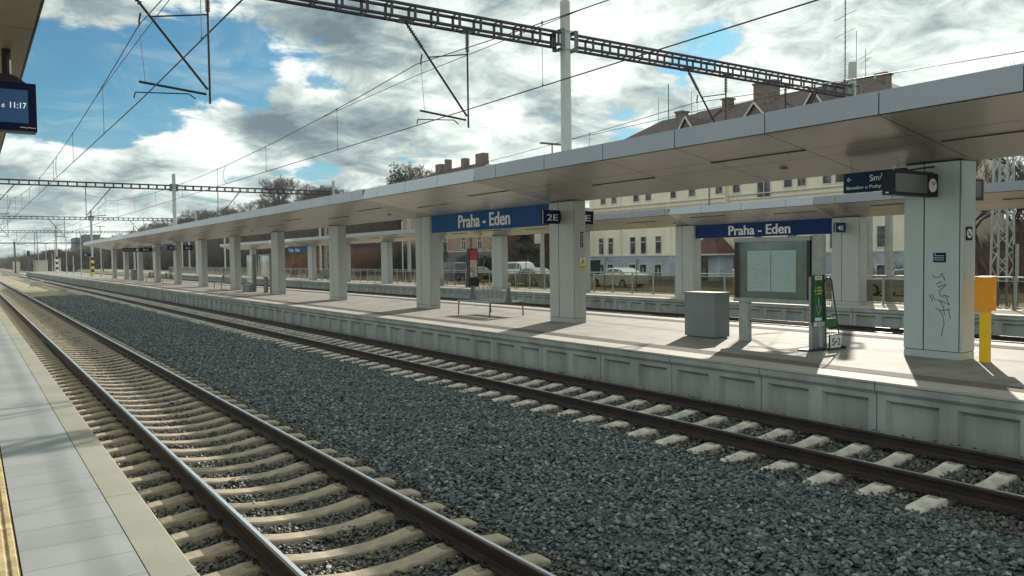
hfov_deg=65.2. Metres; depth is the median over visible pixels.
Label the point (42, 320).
sleeper
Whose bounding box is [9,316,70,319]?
sleeper
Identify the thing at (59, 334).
sleeper
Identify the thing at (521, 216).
station sign
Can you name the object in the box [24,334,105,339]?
sleeper
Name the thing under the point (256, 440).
sleeper
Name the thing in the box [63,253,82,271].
bare tree
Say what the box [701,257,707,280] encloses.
door
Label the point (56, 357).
sleeper
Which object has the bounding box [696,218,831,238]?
station sign
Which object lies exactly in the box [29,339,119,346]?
sleeper
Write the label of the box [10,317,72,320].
sleeper
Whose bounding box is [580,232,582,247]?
vertical plate
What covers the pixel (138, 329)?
ballast
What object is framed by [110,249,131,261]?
bare tree
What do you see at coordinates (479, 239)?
window
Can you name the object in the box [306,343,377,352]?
sleeper
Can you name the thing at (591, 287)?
dry grass
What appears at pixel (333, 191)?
catenary gantry
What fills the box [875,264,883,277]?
window
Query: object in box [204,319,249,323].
sleeper
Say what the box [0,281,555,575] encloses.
rail
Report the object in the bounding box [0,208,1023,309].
ground
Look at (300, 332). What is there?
sleeper
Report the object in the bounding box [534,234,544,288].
utility pole
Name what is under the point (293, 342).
sleeper
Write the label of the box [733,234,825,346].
timetable board
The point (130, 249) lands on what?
departure display
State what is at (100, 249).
street lamp
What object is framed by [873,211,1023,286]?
bank brush
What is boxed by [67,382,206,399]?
sleeper
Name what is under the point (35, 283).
marker block
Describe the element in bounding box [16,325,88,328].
sleeper
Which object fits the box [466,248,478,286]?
poster case
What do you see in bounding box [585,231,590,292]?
canopy column
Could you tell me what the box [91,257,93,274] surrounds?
striped wrap
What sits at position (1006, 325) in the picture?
platform wall
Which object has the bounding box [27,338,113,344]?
sleeper
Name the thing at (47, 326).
sleeper
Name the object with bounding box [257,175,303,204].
bare tree
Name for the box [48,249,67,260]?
bare tree
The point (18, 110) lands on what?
platform monitor
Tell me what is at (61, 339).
sleeper
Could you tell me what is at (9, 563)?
tactile strip
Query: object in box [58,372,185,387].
sleeper
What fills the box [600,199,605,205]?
window
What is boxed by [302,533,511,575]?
sleeper
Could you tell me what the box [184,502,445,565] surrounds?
sleeper
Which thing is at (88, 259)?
bare tree
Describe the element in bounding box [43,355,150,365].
sleeper
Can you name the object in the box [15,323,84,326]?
sleeper
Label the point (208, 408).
sleeper
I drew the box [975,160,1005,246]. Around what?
bare tree
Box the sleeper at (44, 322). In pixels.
[13,320,78,323]
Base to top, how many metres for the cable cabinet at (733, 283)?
1.520 m
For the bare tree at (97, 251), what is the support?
on the ground at (19, 283)
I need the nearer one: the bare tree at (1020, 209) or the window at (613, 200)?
the bare tree at (1020, 209)
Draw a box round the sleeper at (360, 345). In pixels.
[301,342,367,349]
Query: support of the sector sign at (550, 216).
attached to the canopy column at (567, 286)
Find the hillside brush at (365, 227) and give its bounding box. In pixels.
[117,220,401,252]
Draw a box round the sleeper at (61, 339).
[25,336,109,341]
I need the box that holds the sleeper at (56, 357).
[40,351,143,361]
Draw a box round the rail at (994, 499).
[0,271,1023,515]
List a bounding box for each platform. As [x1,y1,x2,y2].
[0,320,148,575]
[161,273,1023,314]
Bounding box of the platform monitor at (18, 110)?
[0,48,36,134]
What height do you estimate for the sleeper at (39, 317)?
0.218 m
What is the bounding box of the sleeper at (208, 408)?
[86,403,247,425]
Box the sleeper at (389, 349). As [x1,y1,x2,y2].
[323,347,397,356]
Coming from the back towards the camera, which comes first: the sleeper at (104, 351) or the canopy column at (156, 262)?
the canopy column at (156, 262)
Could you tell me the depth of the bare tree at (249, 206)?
264.37 m
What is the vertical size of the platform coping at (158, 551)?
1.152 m
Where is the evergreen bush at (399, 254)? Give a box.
[392,242,415,273]
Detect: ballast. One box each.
[12,310,149,361]
[34,295,145,314]
[44,355,592,575]
[71,311,300,362]
[117,300,308,339]
[154,298,1023,458]
[168,351,1023,575]
[262,337,1023,539]
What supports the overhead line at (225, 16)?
hanging from the catenary gantry at (564, 33)
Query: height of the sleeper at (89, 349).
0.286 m
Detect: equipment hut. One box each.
[12,261,19,272]
[34,259,48,271]
[53,258,61,270]
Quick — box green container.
[590,259,600,276]
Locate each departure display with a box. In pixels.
[122,248,139,251]
[882,165,937,197]
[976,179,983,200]
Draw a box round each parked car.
[443,262,466,280]
[459,266,491,281]
[508,262,534,281]
[508,267,549,286]
[590,267,648,287]
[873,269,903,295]
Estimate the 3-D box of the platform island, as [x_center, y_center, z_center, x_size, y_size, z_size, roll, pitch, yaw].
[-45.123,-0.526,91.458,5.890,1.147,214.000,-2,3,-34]
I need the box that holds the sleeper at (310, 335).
[257,332,317,339]
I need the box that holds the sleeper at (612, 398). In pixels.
[530,392,630,412]
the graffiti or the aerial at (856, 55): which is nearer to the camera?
the graffiti
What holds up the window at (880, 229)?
in the apartment building at (653, 249)
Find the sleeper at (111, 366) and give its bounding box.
[47,359,160,370]
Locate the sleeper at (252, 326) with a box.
[214,323,267,328]
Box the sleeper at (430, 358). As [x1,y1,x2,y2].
[361,355,437,365]
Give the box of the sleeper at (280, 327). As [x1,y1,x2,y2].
[229,326,282,331]
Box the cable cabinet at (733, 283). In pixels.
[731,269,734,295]
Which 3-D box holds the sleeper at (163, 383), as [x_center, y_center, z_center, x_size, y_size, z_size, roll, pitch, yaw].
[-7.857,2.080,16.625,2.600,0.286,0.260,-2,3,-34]
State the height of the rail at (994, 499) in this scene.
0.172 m
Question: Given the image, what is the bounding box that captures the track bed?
[40,300,1023,575]
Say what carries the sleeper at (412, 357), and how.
on the track bed
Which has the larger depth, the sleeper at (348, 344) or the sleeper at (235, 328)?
the sleeper at (235, 328)
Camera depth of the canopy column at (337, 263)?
35.67 m
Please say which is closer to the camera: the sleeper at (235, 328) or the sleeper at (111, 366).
the sleeper at (111, 366)
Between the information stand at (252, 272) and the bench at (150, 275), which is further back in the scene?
the bench at (150, 275)
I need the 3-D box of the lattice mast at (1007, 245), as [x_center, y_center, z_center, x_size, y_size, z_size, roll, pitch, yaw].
[19.168,-3.374,31.277,2.600,8.613,0.690,-2,3,-34]
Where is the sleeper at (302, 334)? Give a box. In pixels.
[251,331,312,337]
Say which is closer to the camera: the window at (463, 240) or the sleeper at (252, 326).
the sleeper at (252, 326)
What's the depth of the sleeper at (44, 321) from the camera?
35.93 m
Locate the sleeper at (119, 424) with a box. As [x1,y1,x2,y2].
[90,408,256,432]
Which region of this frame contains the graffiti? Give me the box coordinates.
[929,273,950,335]
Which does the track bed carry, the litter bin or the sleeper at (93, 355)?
the sleeper at (93, 355)
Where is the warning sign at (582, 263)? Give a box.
[580,258,584,268]
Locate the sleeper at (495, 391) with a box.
[478,380,569,397]
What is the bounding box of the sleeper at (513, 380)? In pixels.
[443,373,534,387]
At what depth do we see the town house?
118.81 m
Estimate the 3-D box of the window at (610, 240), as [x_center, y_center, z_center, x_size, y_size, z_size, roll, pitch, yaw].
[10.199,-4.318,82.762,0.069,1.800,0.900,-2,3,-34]
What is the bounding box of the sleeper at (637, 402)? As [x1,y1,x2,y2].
[552,396,654,417]
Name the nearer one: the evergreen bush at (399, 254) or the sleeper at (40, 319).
the sleeper at (40, 319)
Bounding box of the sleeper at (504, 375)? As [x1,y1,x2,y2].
[429,370,517,385]
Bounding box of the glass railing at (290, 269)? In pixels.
[185,267,381,281]
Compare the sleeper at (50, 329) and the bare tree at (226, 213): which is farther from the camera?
the bare tree at (226, 213)
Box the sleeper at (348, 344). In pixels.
[293,340,361,348]
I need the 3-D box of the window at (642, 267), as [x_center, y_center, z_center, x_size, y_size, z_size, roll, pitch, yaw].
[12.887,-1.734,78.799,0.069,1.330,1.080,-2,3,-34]
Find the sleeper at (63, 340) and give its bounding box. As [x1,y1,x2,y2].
[26,337,111,342]
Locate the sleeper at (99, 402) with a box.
[73,389,220,409]
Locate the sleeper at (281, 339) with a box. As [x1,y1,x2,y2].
[271,334,330,341]
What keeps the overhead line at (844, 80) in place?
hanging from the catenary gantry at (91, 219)
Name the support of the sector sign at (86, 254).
on the platform island
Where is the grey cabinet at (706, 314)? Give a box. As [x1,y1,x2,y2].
[684,291,729,338]
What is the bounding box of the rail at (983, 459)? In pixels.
[0,270,1023,475]
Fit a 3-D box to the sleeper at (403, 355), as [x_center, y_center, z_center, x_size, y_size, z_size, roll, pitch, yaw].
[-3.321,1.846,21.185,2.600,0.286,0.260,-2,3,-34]
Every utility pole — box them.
[181,242,182,273]
[224,238,225,274]
[319,228,321,279]
[401,222,403,281]
[407,219,411,283]
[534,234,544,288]
[866,192,872,303]
[884,215,892,303]
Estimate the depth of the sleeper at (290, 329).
29.27 m
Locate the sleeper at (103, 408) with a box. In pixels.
[77,393,228,414]
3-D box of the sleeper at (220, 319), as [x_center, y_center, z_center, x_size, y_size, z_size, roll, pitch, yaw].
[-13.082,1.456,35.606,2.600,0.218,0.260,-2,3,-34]
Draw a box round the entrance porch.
[701,238,733,280]
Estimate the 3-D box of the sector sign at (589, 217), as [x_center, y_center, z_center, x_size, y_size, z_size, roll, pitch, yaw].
[2.002,-1.978,22.552,0.760,0.370,0.077,-2,3,-34]
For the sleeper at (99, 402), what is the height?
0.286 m
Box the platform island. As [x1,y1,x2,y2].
[38,271,1023,392]
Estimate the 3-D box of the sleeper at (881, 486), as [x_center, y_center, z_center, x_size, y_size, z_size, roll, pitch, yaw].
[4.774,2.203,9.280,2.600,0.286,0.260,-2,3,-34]
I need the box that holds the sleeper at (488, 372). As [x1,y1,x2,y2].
[414,367,502,381]
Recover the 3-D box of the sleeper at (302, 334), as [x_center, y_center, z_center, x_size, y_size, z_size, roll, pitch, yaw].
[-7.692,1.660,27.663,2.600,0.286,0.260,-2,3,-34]
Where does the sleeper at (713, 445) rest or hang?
on the track bed
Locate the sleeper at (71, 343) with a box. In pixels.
[29,339,117,345]
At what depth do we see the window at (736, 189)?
69.69 m
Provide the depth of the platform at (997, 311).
41.18 m
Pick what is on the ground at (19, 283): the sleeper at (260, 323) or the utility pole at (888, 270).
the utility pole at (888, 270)
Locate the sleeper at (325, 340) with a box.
[276,336,337,343]
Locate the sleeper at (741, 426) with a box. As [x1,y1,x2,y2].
[655,417,763,445]
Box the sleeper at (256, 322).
[209,321,258,325]
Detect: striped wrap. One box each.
[56,257,57,271]
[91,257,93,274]
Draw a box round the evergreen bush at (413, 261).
[411,252,448,273]
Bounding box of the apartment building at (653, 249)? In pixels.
[588,71,1004,281]
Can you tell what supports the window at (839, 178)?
in the apartment building at (653, 249)
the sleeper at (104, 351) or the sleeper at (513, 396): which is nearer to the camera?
the sleeper at (513, 396)
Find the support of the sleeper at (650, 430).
on the track bed
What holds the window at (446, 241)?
in the town house
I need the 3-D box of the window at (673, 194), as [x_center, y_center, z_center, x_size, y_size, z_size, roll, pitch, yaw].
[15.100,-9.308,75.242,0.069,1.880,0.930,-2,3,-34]
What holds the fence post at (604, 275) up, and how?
on the ground at (19, 283)
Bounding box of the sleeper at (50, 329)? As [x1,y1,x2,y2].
[18,327,90,331]
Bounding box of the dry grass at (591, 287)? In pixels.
[287,275,1022,309]
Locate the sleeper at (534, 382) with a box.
[459,377,548,392]
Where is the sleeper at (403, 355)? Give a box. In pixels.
[339,350,417,361]
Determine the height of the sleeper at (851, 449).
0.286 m
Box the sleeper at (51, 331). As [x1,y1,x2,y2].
[20,329,92,333]
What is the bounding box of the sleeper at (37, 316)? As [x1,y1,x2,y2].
[8,314,66,317]
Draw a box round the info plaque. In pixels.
[933,253,945,261]
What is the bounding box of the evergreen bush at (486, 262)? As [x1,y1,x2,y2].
[478,254,491,270]
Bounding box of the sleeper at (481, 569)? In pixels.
[451,553,550,575]
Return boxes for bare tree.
[37,251,53,260]
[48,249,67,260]
[52,250,73,271]
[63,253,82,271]
[74,248,97,269]
[79,258,90,269]
[87,252,99,264]
[90,248,101,268]
[106,251,120,263]
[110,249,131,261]
[129,255,136,269]
[143,223,159,229]
[158,219,171,227]
[177,212,192,223]
[181,210,204,219]
[189,210,212,220]
[197,211,219,218]
[199,209,216,217]
[206,210,229,216]
[214,206,246,215]
[235,200,262,210]
[252,193,273,208]
[256,198,272,208]
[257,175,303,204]
[274,192,302,201]
[294,183,336,195]
[300,184,329,199]
[300,187,323,200]
[367,222,379,231]
[400,162,429,178]
[407,164,432,179]
[975,159,1018,230]
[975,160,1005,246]
[988,61,1023,179]
[990,157,1023,220]
[991,155,1023,224]
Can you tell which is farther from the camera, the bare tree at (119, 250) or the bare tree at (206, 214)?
the bare tree at (206, 214)
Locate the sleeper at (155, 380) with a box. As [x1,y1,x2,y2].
[61,375,190,390]
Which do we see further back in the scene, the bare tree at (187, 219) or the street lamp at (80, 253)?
the bare tree at (187, 219)
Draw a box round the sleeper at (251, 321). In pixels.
[205,320,253,325]
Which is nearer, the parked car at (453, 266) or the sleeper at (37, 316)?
the sleeper at (37, 316)
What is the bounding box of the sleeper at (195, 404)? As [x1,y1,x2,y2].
[81,398,236,420]
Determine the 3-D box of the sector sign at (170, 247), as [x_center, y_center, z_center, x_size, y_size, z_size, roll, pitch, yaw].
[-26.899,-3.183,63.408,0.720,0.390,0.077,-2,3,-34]
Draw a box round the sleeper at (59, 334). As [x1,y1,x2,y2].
[21,331,98,335]
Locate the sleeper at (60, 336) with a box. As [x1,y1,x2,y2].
[23,333,103,338]
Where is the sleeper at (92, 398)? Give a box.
[70,386,212,404]
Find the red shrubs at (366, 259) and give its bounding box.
[257,243,415,274]
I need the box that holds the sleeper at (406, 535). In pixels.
[203,518,476,575]
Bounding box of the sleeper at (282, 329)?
[231,327,287,332]
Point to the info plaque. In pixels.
(939, 257)
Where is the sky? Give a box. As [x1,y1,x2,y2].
[0,0,1023,258]
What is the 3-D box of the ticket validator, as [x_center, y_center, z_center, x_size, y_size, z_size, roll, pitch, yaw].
[7.740,0.508,13.094,0.205,1.405,0.248,-2,3,-34]
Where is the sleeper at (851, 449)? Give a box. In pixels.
[760,439,876,474]
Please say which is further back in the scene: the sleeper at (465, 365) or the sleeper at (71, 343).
the sleeper at (71, 343)
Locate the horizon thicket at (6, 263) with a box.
[0,244,170,271]
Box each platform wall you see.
[26,272,1023,457]
[161,274,1023,336]
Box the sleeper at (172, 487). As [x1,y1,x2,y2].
[137,457,355,498]
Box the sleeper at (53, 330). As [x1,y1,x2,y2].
[19,328,94,332]
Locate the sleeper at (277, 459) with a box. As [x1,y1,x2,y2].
[128,448,336,485]
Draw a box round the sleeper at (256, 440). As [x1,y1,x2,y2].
[113,432,305,466]
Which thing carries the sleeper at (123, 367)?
on the track bed
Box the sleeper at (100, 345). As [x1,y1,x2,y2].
[32,342,125,350]
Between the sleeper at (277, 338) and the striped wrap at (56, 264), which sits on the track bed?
the sleeper at (277, 338)
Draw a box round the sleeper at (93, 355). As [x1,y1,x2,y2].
[38,349,139,358]
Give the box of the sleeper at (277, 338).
[265,333,322,340]
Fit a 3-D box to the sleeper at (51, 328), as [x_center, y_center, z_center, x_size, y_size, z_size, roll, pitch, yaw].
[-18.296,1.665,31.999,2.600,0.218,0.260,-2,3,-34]
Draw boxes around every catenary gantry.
[0,174,337,224]
[0,210,197,275]
[0,226,135,272]
[0,238,103,272]
[133,0,861,193]
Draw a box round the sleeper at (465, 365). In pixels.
[390,362,477,374]
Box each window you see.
[443,239,447,249]
[461,238,465,249]
[477,237,481,248]
[598,238,603,254]
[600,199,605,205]
[600,264,603,273]
[608,237,613,254]
[611,197,616,204]
[628,264,635,268]
[629,236,635,254]
[633,195,639,202]
[639,264,646,273]
[640,236,646,253]
[645,194,651,200]
[654,264,661,276]
[655,235,661,253]
[669,191,676,198]
[688,189,695,197]
[715,187,722,194]
[732,185,740,193]
[756,182,770,198]
[783,179,792,188]
[797,178,806,186]
[822,175,832,184]
[829,234,831,248]
[834,174,843,183]
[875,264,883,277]
[876,225,884,247]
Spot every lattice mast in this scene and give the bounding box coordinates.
[34,234,38,271]
[324,227,328,279]
[989,156,1014,308]
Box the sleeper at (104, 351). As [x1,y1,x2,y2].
[36,347,135,356]
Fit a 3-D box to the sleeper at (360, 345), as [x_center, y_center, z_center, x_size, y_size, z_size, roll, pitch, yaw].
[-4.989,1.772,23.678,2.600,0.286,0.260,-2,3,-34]
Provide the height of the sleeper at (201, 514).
0.286 m
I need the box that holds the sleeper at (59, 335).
[22,332,101,337]
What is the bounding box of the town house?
[402,153,491,264]
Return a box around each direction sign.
[140,248,152,251]
[843,156,907,193]
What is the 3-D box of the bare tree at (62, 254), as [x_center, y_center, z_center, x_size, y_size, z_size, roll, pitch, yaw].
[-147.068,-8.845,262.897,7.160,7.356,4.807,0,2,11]
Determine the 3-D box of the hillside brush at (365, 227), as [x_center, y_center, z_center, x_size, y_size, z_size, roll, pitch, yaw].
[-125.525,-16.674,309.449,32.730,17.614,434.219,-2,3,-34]
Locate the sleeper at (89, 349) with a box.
[33,344,129,352]
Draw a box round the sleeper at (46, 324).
[14,321,79,325]
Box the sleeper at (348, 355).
[330,349,406,359]
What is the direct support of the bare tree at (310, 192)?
on the ground at (19, 283)
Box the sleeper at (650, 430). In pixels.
[627,412,737,437]
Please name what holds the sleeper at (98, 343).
on the track bed
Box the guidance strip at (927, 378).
[35,272,1023,392]
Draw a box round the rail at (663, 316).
[89,273,1023,343]
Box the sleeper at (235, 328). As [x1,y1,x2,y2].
[223,324,277,330]
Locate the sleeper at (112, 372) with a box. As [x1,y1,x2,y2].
[51,364,169,376]
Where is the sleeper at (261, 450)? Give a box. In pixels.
[120,440,320,474]
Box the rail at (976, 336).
[94,273,1023,341]
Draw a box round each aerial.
[668,84,668,122]
[835,0,855,81]
[856,31,856,79]
[860,49,872,78]
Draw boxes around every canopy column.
[111,249,116,277]
[123,252,128,279]
[137,246,143,280]
[153,245,160,282]
[173,242,181,284]
[198,240,207,286]
[229,236,241,289]
[250,249,256,276]
[271,232,285,294]
[307,246,316,279]
[328,225,346,299]
[346,244,350,281]
[381,242,392,283]
[415,216,439,308]
[439,239,443,285]
[492,236,507,288]
[549,200,585,322]
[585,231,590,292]
[675,225,700,296]
[832,216,866,304]
[904,159,975,360]
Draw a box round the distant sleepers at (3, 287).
[0,278,88,290]
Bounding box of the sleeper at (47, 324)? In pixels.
[15,322,81,325]
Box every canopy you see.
[0,0,44,152]
[83,63,1023,249]
[220,180,1023,249]
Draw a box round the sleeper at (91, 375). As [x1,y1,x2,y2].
[53,367,174,380]
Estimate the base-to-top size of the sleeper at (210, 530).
0.286 m
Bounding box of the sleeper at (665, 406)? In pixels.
[573,401,679,423]
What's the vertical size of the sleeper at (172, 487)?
0.286 m
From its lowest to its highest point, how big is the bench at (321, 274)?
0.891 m
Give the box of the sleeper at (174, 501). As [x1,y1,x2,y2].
[147,466,374,513]
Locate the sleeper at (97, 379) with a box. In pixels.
[55,369,180,383]
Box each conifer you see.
[385,162,415,229]
[508,234,549,264]
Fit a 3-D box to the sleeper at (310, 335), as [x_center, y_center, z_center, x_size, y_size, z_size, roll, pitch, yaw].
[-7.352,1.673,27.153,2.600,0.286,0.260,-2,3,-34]
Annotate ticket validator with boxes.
[975,276,996,362]
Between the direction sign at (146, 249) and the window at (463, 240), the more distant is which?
the window at (463, 240)
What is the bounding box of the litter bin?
[130,270,137,279]
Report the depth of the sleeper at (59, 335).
28.92 m
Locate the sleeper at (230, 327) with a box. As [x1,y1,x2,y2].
[219,323,272,329]
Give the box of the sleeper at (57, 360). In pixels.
[41,353,147,363]
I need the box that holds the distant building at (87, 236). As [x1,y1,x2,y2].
[71,234,106,252]
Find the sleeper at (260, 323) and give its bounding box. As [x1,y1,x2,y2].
[214,322,262,326]
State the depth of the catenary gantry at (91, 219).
107.51 m
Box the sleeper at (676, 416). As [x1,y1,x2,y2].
[601,406,706,429]
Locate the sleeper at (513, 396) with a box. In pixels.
[491,384,586,401]
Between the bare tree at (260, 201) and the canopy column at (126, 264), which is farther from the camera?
the bare tree at (260, 201)
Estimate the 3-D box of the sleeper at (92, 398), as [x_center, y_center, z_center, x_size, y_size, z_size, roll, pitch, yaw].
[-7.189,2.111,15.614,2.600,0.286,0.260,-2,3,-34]
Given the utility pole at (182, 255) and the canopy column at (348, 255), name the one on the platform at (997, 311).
the canopy column at (348, 255)
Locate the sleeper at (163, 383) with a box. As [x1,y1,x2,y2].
[64,378,198,394]
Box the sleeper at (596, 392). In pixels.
[511,388,610,407]
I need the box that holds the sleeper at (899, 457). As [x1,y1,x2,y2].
[802,448,919,484]
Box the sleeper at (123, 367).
[49,362,164,374]
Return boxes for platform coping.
[0,308,198,575]
[30,271,1023,402]
[172,274,1023,316]
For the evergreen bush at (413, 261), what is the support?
on the ground at (19, 283)
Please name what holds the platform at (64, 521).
on the ground at (19, 283)
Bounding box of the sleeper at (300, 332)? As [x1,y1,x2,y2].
[247,330,304,336]
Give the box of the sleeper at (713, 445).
[686,424,801,454]
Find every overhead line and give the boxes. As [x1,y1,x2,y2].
[0,0,242,232]
[9,0,818,251]
[43,51,1023,252]
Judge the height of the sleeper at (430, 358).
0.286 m
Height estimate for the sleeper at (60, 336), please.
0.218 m
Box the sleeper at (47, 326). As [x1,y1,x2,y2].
[15,324,85,327]
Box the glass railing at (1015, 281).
[393,269,1023,309]
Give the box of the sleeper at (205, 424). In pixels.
[95,413,268,439]
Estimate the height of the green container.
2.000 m
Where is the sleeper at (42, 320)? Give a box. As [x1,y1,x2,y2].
[11,318,74,321]
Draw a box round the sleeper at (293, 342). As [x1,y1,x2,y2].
[280,337,345,345]
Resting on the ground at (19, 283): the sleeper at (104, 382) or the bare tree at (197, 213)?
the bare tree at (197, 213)
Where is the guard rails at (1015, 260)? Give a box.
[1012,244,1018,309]
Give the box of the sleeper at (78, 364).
[45,357,155,368]
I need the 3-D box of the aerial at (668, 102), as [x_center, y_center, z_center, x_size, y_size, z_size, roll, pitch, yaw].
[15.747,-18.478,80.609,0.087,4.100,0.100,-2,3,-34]
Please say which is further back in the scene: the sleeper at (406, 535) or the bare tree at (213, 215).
the bare tree at (213, 215)
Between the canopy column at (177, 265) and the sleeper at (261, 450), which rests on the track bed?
the sleeper at (261, 450)
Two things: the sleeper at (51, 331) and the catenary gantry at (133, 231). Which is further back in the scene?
the catenary gantry at (133, 231)
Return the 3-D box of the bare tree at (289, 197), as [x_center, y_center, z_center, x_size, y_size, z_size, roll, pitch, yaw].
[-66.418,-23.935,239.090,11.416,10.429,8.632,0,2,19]
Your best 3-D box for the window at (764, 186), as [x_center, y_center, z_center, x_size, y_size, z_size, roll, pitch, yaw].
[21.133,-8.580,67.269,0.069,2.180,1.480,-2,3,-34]
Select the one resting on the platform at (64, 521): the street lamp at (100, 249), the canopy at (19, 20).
the canopy at (19, 20)
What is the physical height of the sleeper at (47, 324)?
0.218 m
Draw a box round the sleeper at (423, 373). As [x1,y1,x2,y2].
[402,364,490,378]
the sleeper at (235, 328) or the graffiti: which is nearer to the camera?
the graffiti
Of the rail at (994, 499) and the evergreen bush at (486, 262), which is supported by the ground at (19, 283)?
the evergreen bush at (486, 262)
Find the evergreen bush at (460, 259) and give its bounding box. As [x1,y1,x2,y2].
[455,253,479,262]
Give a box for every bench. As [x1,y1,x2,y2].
[146,272,153,281]
[158,273,173,282]
[214,275,229,289]
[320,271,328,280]
[443,274,455,284]
[457,286,523,317]
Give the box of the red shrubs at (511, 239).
[477,233,593,269]
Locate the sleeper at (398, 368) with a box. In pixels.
[384,359,462,371]
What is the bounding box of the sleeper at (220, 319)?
[188,317,233,320]
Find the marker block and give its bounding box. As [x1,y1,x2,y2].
[30,281,43,286]
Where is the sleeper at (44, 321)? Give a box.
[12,319,76,322]
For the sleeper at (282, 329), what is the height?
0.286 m
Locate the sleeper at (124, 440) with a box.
[101,419,279,447]
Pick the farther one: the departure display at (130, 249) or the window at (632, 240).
the window at (632, 240)
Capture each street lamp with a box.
[65,237,67,273]
[80,233,81,275]
[95,226,104,276]
[540,142,560,152]
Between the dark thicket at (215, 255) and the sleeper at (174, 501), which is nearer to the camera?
the sleeper at (174, 501)
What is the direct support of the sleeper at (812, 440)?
on the track bed
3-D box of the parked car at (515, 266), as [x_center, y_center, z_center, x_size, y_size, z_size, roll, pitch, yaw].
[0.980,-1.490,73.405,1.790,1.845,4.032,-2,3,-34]
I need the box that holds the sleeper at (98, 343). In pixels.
[31,341,123,349]
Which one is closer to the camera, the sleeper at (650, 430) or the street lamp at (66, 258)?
the sleeper at (650, 430)
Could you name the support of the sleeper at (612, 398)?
on the track bed
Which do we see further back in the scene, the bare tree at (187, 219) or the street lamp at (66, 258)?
the bare tree at (187, 219)
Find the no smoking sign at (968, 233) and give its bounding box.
[966,226,971,239]
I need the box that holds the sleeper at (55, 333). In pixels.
[20,330,98,334]
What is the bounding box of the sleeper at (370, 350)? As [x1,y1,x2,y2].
[322,345,386,353]
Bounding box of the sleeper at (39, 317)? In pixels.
[10,315,68,317]
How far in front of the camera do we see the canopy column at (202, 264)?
56.39 m
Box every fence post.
[604,259,606,290]
[636,258,638,292]
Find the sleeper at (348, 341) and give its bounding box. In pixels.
[286,339,352,346]
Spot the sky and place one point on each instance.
(276, 68)
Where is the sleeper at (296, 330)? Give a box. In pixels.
[241,328,298,335]
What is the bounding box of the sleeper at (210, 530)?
[170,488,420,545]
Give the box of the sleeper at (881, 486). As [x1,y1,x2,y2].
[855,457,976,495]
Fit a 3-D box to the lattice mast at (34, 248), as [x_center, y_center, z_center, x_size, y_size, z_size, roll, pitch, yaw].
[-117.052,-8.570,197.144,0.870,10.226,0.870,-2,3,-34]
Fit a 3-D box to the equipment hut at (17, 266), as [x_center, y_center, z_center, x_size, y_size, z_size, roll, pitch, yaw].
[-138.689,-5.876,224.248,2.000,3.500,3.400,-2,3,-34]
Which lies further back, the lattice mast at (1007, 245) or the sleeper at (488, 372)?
the lattice mast at (1007, 245)
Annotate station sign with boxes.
[288,246,307,252]
[432,204,548,232]
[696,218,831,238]
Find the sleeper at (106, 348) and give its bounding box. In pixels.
[35,345,131,354]
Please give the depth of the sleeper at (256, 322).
32.68 m
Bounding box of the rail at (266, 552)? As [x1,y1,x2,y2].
[0,294,306,575]
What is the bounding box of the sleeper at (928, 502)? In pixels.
[904,467,1023,513]
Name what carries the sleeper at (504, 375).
on the track bed
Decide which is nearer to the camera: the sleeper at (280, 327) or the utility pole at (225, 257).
the sleeper at (280, 327)
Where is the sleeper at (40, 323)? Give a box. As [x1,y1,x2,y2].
[13,321,63,324]
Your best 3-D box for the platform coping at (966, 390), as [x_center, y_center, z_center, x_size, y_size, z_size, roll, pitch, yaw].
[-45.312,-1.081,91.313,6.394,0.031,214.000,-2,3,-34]
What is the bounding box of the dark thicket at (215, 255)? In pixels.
[116,225,378,272]
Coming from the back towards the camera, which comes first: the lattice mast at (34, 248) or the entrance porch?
the lattice mast at (34, 248)
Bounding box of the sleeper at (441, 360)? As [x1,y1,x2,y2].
[368,357,447,368]
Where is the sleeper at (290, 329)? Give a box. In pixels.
[241,327,292,333]
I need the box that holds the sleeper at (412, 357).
[352,353,427,362]
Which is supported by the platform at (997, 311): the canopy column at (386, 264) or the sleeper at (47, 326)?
the canopy column at (386, 264)
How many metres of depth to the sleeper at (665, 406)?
13.33 m
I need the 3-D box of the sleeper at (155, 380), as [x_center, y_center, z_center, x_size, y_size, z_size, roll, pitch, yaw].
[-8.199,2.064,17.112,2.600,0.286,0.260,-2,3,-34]
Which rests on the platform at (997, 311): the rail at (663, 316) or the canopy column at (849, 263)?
the canopy column at (849, 263)
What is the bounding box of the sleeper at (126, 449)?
[107,425,292,456]
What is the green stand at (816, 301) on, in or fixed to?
on the platform island
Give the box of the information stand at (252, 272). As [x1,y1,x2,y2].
[242,254,271,292]
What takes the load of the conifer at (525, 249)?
on the ground at (19, 283)
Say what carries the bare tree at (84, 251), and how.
on the ground at (19, 283)
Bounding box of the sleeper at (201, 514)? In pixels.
[158,477,395,529]
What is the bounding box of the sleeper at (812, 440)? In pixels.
[720,431,837,462]
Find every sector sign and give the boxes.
[83,253,94,275]
[167,245,174,249]
[183,245,192,249]
[541,210,560,223]
[585,211,593,224]
[833,223,845,232]
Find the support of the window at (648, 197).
in the apartment building at (653, 249)
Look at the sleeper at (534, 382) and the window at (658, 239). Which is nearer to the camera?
the sleeper at (534, 382)
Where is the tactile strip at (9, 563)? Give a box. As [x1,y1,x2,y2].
[0,454,20,575]
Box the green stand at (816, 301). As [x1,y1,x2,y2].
[797,275,824,351]
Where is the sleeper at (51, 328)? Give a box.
[18,326,90,329]
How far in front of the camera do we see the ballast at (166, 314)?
33.00 m
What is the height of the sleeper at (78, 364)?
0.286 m

